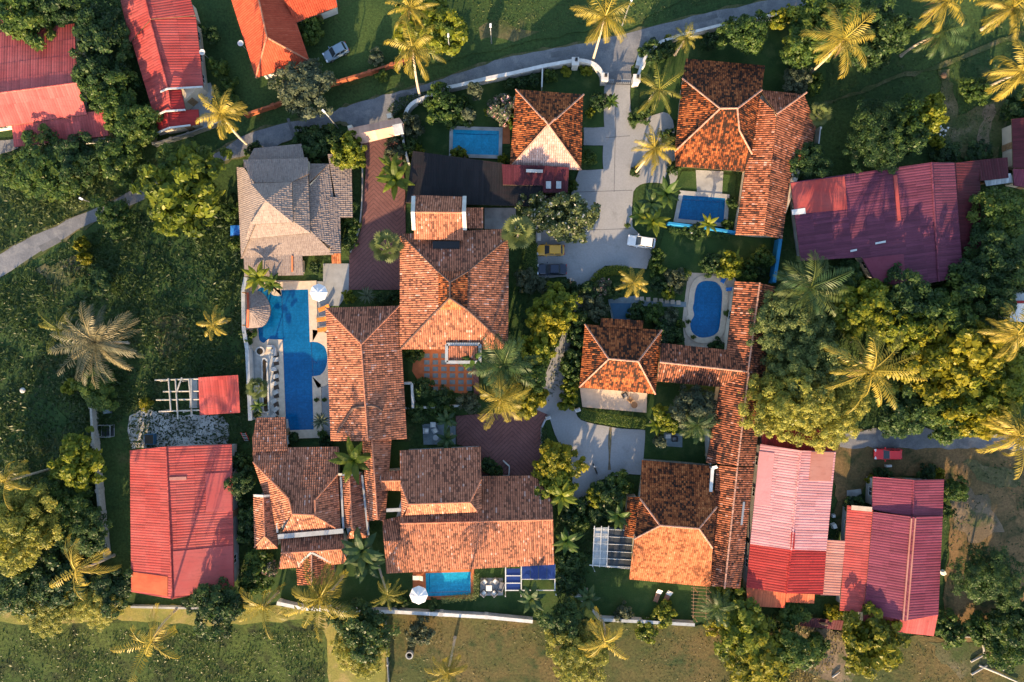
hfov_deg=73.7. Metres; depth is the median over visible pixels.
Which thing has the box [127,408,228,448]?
rubble yard
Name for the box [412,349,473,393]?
courtyard
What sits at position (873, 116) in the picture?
tree
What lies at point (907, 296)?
tree
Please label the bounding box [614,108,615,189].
drive joint
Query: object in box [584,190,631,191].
drive joint
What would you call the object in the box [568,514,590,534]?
shrub
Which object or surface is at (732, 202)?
shrub
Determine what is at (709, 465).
garden wall
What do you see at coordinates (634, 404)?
garden table
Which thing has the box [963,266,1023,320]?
tree
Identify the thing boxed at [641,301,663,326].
shrub
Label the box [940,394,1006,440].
tree
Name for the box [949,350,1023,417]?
tree
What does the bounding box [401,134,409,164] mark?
garden wall
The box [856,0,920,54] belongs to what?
tree
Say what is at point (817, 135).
fence
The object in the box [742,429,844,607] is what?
pink roof barn
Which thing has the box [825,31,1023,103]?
worn path
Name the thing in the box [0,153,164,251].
tall grass
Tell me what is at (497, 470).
shrub
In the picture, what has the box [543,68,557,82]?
shrub
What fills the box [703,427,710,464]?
garden wall
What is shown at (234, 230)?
tarp shelter
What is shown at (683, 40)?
palm tree
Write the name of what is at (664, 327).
shrub
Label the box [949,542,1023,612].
tree
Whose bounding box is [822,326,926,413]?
palm tree
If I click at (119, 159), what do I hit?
tree
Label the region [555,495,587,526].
shrub
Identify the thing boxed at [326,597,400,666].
tree
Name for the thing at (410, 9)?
palm tree
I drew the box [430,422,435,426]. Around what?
armchair
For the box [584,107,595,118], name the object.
shrub
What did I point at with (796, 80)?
tree
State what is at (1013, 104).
shrub
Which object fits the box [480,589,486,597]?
armchair
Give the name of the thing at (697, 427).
palm tree
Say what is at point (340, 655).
tree
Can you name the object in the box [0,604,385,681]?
path
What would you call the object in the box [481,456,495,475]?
shrub
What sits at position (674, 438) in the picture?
armchair
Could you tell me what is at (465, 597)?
hedge
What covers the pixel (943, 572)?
crate
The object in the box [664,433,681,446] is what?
garden paving
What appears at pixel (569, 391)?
shrub
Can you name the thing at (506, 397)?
palm tree
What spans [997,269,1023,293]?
tree
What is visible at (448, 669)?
palm tree
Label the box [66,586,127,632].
tree
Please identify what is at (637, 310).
shrub
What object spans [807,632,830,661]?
shrub
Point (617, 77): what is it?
drive patch
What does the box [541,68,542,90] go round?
garden wall
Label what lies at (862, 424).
weeds
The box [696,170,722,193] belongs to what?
pool terrace
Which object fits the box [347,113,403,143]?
gatehouse
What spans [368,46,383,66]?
shrub
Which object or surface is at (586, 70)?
shrub
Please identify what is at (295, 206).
thatched house
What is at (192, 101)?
door
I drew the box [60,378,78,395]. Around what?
shrub
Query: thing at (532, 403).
tree
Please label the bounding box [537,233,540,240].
garden bench
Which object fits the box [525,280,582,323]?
tree
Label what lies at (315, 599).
palm tree
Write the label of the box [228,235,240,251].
shrub
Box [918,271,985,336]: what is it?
tree
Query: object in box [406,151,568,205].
service building
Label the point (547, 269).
parked car
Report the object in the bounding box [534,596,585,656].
tree
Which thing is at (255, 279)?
banana plant
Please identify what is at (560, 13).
weeds
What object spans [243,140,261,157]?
shrub
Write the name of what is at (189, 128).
door
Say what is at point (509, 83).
shrub
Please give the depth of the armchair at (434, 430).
106.13 m
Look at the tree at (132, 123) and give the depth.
101.66 m
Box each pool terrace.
[253,264,348,438]
[413,572,421,587]
[502,125,509,143]
[682,273,735,347]
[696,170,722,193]
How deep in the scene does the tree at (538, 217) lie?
102.24 m
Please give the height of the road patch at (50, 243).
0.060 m
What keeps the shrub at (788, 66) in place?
on the ground at (116, 448)
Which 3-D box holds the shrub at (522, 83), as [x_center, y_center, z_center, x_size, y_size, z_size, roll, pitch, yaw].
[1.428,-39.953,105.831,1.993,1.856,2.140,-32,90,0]
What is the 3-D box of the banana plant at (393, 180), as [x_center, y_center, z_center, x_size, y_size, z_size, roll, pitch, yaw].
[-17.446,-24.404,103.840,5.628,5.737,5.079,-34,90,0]
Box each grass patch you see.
[3,400,68,448]
[18,305,63,359]
[34,255,85,297]
[147,216,212,251]
[148,256,215,309]
[151,311,189,357]
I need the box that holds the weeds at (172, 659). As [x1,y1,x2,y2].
[0,630,324,681]
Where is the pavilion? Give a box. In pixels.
[242,291,270,327]
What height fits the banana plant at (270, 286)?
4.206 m
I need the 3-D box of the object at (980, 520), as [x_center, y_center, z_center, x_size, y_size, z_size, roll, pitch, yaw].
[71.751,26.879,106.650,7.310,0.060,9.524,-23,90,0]
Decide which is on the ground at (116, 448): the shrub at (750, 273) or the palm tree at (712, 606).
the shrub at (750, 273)
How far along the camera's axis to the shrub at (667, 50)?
104.88 m
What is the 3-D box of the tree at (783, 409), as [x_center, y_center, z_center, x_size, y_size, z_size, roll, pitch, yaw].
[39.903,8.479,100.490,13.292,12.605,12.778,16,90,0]
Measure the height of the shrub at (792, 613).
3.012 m
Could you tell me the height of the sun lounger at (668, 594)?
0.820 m
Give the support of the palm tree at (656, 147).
on the ground at (116, 448)
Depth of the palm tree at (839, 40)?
92.72 m
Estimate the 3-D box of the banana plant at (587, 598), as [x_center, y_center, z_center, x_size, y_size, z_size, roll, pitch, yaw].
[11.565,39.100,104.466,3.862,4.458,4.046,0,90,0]
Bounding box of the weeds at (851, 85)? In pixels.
[825,14,1023,162]
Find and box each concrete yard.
[159,83,214,134]
[484,208,515,228]
[847,489,861,498]
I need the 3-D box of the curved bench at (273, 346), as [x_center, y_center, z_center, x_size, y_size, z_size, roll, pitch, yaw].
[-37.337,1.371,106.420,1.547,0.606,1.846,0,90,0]
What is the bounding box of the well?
[406,650,413,658]
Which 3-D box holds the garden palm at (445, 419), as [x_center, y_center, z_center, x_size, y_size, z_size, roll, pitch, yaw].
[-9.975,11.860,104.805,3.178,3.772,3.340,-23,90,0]
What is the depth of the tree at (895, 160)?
100.16 m
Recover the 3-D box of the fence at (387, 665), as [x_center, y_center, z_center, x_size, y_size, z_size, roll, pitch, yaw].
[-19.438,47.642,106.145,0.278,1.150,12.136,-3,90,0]
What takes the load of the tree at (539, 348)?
on the ground at (116, 448)
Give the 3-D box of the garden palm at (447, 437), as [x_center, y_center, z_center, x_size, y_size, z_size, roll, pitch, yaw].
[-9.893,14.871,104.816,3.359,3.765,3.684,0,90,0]
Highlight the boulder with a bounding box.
[941,72,946,77]
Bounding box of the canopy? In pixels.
[589,526,631,571]
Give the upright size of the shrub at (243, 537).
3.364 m
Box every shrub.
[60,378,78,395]
[72,235,89,252]
[75,249,92,264]
[79,263,112,298]
[138,397,153,412]
[180,596,200,615]
[201,25,220,44]
[207,56,230,77]
[211,90,242,114]
[219,76,238,92]
[220,202,238,220]
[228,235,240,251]
[232,451,252,471]
[236,498,253,526]
[236,521,253,544]
[236,564,274,598]
[238,328,257,344]
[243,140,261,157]
[244,545,273,577]
[260,559,277,577]
[287,432,298,446]
[292,124,329,163]
[292,125,309,145]
[298,16,324,45]
[308,260,322,274]
[318,434,332,446]
[319,122,344,150]
[341,232,358,250]
[341,289,356,303]
[342,217,361,235]
[352,196,358,214]
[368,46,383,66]
[373,291,390,305]
[374,68,387,82]
[383,137,406,161]
[385,290,399,303]
[393,591,411,608]
[401,111,424,138]
[401,135,420,156]
[402,349,416,362]
[404,616,435,646]
[406,402,430,424]
[408,142,424,156]
[412,377,434,400]
[413,349,424,360]
[423,81,473,125]
[427,400,455,421]
[428,597,440,611]
[430,384,453,406]
[444,104,473,130]
[450,145,468,157]
[455,392,482,414]
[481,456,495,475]
[486,93,514,127]
[490,463,502,475]
[497,153,509,163]
[502,78,514,89]
[505,112,513,130]
[514,267,538,294]
[515,76,527,88]
[527,73,539,89]
[532,277,548,293]
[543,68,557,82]
[550,568,586,596]
[554,546,587,574]
[555,278,581,293]
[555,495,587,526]
[557,397,577,410]
[559,348,581,372]
[559,379,578,399]
[560,65,571,77]
[562,368,579,385]
[565,307,590,332]
[565,326,584,351]
[568,179,578,192]
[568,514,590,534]
[578,280,601,301]
[579,65,592,75]
[581,148,597,166]
[581,292,610,323]
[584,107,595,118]
[585,474,625,510]
[586,488,604,507]
[587,502,613,526]
[589,91,612,111]
[591,277,611,296]
[606,282,623,299]
[607,469,634,494]
[613,600,633,623]
[625,300,645,319]
[627,110,641,128]
[630,165,640,177]
[632,102,652,125]
[635,616,658,644]
[637,37,663,65]
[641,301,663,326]
[648,247,666,264]
[648,261,666,277]
[648,274,668,295]
[650,598,677,628]
[652,314,680,344]
[656,38,676,62]
[658,306,678,324]
[659,127,676,147]
[661,285,675,299]
[663,267,688,294]
[665,324,684,343]
[666,160,680,175]
[675,319,685,327]
[676,267,691,282]
[683,222,705,240]
[698,252,721,278]
[700,32,719,51]
[703,613,724,636]
[707,336,724,348]
[714,250,743,280]
[716,586,744,604]
[721,219,733,233]
[725,197,737,208]
[738,257,759,281]
[750,244,775,266]
[755,264,770,282]
[768,9,786,29]
[776,602,811,630]
[780,3,797,23]
[786,54,803,68]
[803,72,824,96]
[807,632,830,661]
[823,604,842,621]
[842,494,864,510]
[864,473,873,483]
[872,467,892,477]
[916,462,938,478]
[928,134,945,150]
[929,140,961,162]
[934,467,945,478]
[934,608,968,649]
[943,502,956,521]
[958,76,991,105]
[962,610,992,651]
[964,138,993,161]
[998,88,1023,120]
[1004,114,1022,120]
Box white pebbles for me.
[939,125,948,136]
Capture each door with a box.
[185,126,195,130]
[187,98,197,105]
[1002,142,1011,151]
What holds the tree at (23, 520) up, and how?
on the ground at (116, 448)
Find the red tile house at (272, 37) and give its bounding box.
[231,0,337,78]
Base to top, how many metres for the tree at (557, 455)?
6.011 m
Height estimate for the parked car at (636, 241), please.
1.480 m
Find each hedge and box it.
[387,91,432,117]
[441,573,479,602]
[521,243,537,275]
[540,427,546,454]
[580,408,645,428]
[590,265,629,282]
[669,227,729,239]
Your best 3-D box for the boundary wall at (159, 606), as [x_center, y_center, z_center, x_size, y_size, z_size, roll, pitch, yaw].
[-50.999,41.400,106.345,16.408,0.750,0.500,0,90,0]
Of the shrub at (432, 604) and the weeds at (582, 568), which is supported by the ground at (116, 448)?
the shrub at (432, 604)
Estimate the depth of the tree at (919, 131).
100.14 m
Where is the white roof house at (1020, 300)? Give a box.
[998,293,1023,321]
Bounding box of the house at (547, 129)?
[510,89,583,170]
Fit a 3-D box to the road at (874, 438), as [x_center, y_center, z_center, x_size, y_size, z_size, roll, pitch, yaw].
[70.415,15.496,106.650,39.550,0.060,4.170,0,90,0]
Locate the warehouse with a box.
[790,157,1008,284]
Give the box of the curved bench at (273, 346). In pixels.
[267,344,276,355]
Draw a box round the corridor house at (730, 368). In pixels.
[657,281,774,466]
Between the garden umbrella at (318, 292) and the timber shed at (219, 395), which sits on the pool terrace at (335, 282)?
the garden umbrella at (318, 292)
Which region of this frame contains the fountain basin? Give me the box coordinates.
[255,346,264,355]
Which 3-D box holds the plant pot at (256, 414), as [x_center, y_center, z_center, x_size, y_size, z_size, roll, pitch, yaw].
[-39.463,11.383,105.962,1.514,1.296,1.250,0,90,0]
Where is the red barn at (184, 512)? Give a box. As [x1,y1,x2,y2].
[130,444,238,599]
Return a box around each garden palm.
[245,377,267,400]
[250,398,267,412]
[436,408,457,429]
[436,426,456,447]
[461,348,485,369]
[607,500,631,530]
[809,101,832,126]
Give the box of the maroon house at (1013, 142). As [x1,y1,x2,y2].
[1002,118,1023,188]
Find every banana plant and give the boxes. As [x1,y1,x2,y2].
[242,260,273,293]
[263,272,282,293]
[341,527,384,574]
[350,545,385,583]
[376,157,414,199]
[378,152,403,175]
[517,580,545,612]
[547,480,576,514]
[552,527,583,554]
[576,584,600,610]
[604,93,618,108]
[629,202,649,225]
[637,188,664,216]
[638,208,670,236]
[644,416,665,435]
[651,173,681,208]
[698,213,718,235]
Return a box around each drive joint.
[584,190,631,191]
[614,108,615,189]
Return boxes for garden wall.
[350,144,362,252]
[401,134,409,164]
[404,381,415,407]
[405,404,461,408]
[472,366,478,393]
[481,460,509,475]
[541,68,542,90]
[643,459,711,467]
[666,222,735,234]
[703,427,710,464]
[768,239,781,283]
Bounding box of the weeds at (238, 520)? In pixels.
[233,441,253,589]
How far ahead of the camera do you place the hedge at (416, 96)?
105.77 m
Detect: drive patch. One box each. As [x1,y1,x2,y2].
[608,427,611,469]
[614,70,620,82]
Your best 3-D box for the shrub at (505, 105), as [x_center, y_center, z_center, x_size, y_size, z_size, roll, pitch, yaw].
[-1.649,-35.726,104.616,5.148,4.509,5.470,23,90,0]
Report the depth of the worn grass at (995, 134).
106.65 m
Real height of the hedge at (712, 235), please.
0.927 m
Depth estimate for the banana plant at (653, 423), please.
103.15 m
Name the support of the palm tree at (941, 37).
on the ground at (116, 448)
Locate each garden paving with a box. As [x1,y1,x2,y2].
[422,423,455,444]
[480,578,502,595]
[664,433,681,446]
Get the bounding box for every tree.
[0,0,56,51]
[0,151,20,188]
[0,460,50,509]
[0,482,72,577]
[0,552,43,620]
[11,123,84,202]
[12,585,74,638]
[31,543,96,608]
[32,0,95,28]
[37,305,85,353]
[39,468,94,536]
[46,425,107,492]
[47,301,144,389]
[49,534,121,599]
[51,129,105,192]
[53,500,112,556]
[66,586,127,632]
[68,36,131,95]
[70,362,119,412]
[71,0,134,68]
[77,67,141,122]
[87,565,132,619]
[89,194,137,239]
[95,136,145,189]
[102,101,164,148]
[110,603,180,681]
[129,138,233,237]
[152,142,211,183]
[188,576,247,642]
[196,85,249,146]
[196,306,230,340]
[223,465,256,500]
[238,582,287,639]
[267,57,336,121]
[282,555,359,641]
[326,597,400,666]
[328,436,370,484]
[329,630,390,679]
[330,130,366,169]
[368,229,404,263]
[372,565,405,610]
[383,14,445,96]
[385,0,439,36]
[392,0,467,56]
[424,636,467,681]
[426,4,469,53]
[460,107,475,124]
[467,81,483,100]
[467,333,540,397]
[473,369,531,428]
[496,339,546,409]
[500,214,535,250]
[511,387,549,420]
[512,330,558,368]
[515,191,556,232]
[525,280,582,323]
[525,309,569,347]
[531,438,589,480]
[534,191,600,243]
[534,468,578,499]
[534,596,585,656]
[544,619,614,681]
[570,0,635,61]
[579,605,628,659]
[615,267,647,297]
[631,124,677,175]
[636,60,685,115]
[652,403,677,434]
[652,434,666,448]
[665,384,720,430]
[669,22,702,55]
[679,411,716,443]
[698,588,737,627]
[713,587,775,661]
[715,9,769,55]
[723,617,789,681]
[737,365,827,446]
[746,282,838,368]
[760,326,848,412]
[771,627,822,674]
[772,249,853,327]
[779,0,837,69]
[782,66,812,94]
[786,0,864,36]
[788,141,833,179]
[796,368,871,453]
[799,0,875,78]
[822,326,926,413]
[823,258,862,290]
[824,272,895,342]
[837,27,890,74]
[842,98,913,173]
[842,600,911,680]
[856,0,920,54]
[866,126,926,174]
[869,306,936,360]
[872,377,934,439]
[875,261,946,322]
[876,93,931,155]
[890,320,999,407]
[899,5,969,59]
[901,91,949,141]
[910,394,965,431]
[911,0,979,33]
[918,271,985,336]
[927,414,974,445]
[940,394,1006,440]
[943,474,968,502]
[944,258,1001,302]
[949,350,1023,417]
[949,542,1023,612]
[951,319,1023,381]
[962,222,1023,285]
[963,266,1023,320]
[966,186,1023,241]
[976,0,1023,39]
[977,399,1023,479]
[978,303,1023,360]
[981,615,1023,673]
[983,37,1023,101]
[988,586,1023,648]
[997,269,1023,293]
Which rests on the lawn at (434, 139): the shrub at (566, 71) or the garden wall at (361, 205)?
the shrub at (566, 71)
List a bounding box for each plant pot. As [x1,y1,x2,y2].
[253,411,261,417]
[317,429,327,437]
[723,309,728,316]
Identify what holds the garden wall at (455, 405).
on the ground at (116, 448)
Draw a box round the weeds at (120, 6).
[73,0,156,141]
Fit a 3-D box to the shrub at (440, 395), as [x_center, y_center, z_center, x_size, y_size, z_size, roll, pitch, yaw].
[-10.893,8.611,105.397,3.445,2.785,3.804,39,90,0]
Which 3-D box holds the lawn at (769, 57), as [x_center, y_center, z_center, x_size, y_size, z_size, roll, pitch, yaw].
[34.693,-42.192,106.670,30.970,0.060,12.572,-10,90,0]
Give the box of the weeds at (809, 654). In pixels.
[724,614,844,681]
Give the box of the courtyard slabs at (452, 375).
[424,354,471,390]
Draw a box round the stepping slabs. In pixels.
[635,296,680,304]
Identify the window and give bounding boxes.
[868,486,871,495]
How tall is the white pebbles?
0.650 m
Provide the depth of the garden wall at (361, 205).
106.17 m
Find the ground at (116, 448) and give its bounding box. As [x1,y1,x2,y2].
[0,0,1023,659]
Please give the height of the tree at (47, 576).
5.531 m
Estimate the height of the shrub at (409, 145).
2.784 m
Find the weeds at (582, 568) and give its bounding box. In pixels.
[556,505,593,607]
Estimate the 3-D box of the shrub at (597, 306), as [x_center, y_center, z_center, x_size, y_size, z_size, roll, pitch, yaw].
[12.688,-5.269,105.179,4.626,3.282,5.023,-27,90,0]
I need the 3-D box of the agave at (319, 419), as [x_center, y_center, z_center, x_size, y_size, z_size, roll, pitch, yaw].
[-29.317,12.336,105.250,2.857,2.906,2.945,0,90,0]
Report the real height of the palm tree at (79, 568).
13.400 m
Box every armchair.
[423,428,428,433]
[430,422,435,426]
[431,427,438,433]
[480,577,487,585]
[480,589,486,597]
[490,589,497,597]
[492,577,498,584]
[497,581,504,592]
[672,436,677,441]
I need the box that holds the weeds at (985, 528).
[942,461,1023,617]
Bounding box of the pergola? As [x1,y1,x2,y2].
[691,585,710,621]
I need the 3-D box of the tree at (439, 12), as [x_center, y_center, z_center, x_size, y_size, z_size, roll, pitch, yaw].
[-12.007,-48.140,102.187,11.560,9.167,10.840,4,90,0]
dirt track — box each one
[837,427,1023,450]
[977,104,995,150]
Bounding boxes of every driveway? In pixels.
[349,139,405,289]
[456,410,547,475]
[535,79,677,504]
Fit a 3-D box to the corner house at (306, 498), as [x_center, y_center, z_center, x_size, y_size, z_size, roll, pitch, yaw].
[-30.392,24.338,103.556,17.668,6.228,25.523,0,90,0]
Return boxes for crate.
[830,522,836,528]
[940,569,946,575]
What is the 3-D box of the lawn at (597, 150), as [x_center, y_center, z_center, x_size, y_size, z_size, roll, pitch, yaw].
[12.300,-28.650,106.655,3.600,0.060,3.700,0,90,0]
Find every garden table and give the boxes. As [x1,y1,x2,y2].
[486,585,491,590]
[631,402,637,407]
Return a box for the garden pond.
[261,358,269,413]
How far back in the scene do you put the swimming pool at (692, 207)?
106.55 m
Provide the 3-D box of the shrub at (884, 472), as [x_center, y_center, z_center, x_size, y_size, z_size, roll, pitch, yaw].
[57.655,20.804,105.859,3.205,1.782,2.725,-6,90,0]
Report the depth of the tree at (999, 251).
100.73 m
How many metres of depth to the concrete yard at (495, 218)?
106.63 m
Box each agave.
[312,412,328,430]
[358,287,376,303]
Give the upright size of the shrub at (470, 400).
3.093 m
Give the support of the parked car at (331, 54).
on the grass yard at (361, 28)
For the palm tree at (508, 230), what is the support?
on the ground at (116, 448)
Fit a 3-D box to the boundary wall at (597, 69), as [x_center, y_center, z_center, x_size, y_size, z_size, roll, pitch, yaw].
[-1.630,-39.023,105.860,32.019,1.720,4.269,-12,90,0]
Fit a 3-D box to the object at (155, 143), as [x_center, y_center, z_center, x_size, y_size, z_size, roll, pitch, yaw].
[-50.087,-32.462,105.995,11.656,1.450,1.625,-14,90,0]
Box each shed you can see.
[155,375,239,418]
[980,173,1012,185]
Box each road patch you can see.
[39,237,60,251]
[287,118,294,136]
[392,92,413,105]
[550,49,576,57]
[692,14,717,23]
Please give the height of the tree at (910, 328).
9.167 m
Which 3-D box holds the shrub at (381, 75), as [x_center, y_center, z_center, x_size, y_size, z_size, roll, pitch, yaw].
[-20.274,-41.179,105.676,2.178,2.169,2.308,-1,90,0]
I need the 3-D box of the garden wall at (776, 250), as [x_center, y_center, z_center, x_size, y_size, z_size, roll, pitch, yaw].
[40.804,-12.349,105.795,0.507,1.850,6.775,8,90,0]
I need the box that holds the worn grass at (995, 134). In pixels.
[938,69,1014,158]
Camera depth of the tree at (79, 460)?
101.03 m
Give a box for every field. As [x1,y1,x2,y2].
[0,619,328,681]
[384,613,1023,681]
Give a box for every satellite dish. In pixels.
[199,49,207,57]
[238,40,246,49]
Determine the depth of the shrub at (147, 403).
105.67 m
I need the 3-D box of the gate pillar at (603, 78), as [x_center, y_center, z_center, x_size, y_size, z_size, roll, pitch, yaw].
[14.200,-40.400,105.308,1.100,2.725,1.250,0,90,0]
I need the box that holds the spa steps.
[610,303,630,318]
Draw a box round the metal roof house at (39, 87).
[0,20,113,146]
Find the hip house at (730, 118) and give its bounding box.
[674,59,815,238]
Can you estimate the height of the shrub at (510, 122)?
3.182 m
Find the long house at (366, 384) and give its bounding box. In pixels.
[325,305,406,520]
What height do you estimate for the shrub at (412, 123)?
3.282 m
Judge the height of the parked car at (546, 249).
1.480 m
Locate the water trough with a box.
[144,433,156,443]
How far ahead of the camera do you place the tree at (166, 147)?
100.47 m
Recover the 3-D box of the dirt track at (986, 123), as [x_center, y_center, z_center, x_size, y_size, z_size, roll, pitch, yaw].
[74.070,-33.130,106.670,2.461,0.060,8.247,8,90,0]
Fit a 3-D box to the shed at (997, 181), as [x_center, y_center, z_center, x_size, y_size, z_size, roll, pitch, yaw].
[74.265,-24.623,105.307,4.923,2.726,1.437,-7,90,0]
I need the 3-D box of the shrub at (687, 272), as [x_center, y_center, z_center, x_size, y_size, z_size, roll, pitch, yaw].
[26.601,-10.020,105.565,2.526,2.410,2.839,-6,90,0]
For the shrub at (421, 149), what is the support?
on the ground at (116, 448)
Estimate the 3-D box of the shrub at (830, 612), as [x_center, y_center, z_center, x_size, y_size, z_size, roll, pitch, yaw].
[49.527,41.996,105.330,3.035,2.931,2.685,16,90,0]
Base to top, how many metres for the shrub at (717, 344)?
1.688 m
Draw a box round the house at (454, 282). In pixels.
[399,195,508,363]
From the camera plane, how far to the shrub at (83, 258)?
104.92 m
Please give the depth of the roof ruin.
105.63 m
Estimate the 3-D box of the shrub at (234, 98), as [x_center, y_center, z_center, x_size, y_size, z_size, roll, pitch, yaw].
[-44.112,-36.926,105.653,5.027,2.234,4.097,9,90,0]
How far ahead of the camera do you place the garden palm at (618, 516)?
102.51 m
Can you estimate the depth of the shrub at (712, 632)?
104.63 m
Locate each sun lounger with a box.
[316,316,325,321]
[316,327,326,331]
[318,304,329,311]
[412,576,422,580]
[653,589,662,602]
[662,590,672,601]
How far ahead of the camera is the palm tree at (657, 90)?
99.09 m
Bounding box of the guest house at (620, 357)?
[579,318,662,412]
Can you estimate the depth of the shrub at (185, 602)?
105.88 m
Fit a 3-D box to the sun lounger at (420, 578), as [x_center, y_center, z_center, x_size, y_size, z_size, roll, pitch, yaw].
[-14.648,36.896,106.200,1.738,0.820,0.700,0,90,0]
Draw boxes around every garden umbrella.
[310,284,327,301]
[409,586,427,603]
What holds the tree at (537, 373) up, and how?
on the ground at (116, 448)
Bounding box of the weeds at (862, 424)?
[768,279,1023,431]
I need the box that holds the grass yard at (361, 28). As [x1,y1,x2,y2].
[224,0,680,111]
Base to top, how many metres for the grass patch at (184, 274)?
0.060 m
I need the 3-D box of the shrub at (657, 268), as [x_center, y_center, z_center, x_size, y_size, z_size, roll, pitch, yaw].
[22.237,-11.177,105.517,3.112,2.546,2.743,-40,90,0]
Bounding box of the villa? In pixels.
[623,460,753,588]
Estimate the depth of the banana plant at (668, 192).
102.31 m
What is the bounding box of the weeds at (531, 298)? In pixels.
[508,286,571,400]
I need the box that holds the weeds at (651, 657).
[391,621,1023,681]
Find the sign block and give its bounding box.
[635,52,645,69]
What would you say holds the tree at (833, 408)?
on the ground at (116, 448)
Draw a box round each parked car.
[322,41,349,62]
[536,243,564,256]
[537,262,566,275]
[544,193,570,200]
[627,234,655,248]
[873,447,901,461]
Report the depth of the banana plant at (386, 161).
102.96 m
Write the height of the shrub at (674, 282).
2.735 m
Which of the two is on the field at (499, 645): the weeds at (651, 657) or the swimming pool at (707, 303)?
the weeds at (651, 657)
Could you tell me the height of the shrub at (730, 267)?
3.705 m
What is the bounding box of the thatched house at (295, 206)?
[237,144,352,275]
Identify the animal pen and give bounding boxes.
[97,424,114,436]
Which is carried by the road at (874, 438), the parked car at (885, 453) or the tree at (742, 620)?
the parked car at (885, 453)
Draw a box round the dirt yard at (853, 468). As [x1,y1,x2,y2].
[833,428,1023,641]
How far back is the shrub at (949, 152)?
105.59 m
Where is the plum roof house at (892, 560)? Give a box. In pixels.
[836,476,943,635]
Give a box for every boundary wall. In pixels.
[131,604,197,608]
[241,277,255,420]
[276,598,532,622]
[403,58,602,120]
[570,591,694,625]
[637,12,778,73]
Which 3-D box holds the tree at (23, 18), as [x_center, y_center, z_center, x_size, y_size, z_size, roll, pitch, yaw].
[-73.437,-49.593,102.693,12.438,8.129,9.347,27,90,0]
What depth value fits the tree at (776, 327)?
99.46 m
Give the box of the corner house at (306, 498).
[252,417,369,584]
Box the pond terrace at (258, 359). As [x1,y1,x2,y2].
[254,351,274,417]
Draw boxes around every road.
[0,0,805,276]
[0,139,18,153]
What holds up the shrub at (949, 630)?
on the ground at (116, 448)
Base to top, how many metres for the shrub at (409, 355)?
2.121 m
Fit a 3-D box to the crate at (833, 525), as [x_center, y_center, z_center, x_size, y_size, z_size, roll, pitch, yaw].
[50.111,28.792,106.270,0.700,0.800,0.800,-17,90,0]
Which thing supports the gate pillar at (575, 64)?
on the lawn at (434, 139)
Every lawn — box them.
[243,441,592,613]
[407,276,558,408]
[410,70,603,165]
[571,553,715,620]
[581,146,601,169]
[633,229,770,344]
[640,22,825,120]
[643,385,714,463]
[677,171,696,191]
[722,174,735,196]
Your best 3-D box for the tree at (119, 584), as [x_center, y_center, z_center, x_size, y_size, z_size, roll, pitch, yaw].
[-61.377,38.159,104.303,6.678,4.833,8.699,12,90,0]
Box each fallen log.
[970,655,982,662]
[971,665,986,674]
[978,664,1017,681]
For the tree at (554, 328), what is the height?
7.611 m
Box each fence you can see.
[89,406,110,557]
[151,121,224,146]
[243,56,412,117]
[385,622,389,681]
[743,434,760,587]
[814,127,821,143]
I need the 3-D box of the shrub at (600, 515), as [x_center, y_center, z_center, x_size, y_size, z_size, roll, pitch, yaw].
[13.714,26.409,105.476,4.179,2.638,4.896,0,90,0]
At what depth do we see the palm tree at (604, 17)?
94.02 m
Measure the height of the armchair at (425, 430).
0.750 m
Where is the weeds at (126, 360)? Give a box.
[0,192,250,580]
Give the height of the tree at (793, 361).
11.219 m
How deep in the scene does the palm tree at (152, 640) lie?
94.31 m
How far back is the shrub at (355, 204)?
105.25 m
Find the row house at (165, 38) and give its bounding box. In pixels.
[121,0,207,133]
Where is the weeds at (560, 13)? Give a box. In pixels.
[454,0,706,35]
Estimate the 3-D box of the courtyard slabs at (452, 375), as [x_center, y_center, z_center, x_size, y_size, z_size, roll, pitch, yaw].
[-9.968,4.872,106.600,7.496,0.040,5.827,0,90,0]
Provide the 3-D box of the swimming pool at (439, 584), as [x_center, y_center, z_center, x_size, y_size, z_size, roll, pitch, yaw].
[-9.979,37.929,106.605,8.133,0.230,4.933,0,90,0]
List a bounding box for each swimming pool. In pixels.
[249,276,327,437]
[422,569,473,599]
[449,126,502,158]
[673,190,729,226]
[685,275,727,342]
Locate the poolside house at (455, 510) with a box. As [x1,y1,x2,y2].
[383,446,555,596]
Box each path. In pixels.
[0,604,385,681]
[479,19,539,41]
[608,296,685,319]
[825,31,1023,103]
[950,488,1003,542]
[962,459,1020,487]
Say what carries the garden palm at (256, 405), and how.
on the pond terrace at (258, 359)
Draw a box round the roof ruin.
[800,617,842,629]
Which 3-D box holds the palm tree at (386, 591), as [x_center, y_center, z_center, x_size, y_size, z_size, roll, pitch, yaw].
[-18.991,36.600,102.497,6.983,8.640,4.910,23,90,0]
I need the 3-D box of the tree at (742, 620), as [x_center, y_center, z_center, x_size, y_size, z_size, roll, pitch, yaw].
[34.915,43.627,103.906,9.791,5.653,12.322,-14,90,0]
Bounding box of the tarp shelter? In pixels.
[230,225,239,235]
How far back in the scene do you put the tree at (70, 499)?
102.39 m
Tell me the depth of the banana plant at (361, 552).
100.59 m
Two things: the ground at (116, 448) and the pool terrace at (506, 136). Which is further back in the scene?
the ground at (116, 448)
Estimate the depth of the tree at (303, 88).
101.42 m
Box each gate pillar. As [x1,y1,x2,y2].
[571,57,578,70]
[600,73,607,85]
[631,74,640,86]
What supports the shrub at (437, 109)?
on the ground at (116, 448)
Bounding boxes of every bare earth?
[795,623,854,681]
[929,641,992,679]

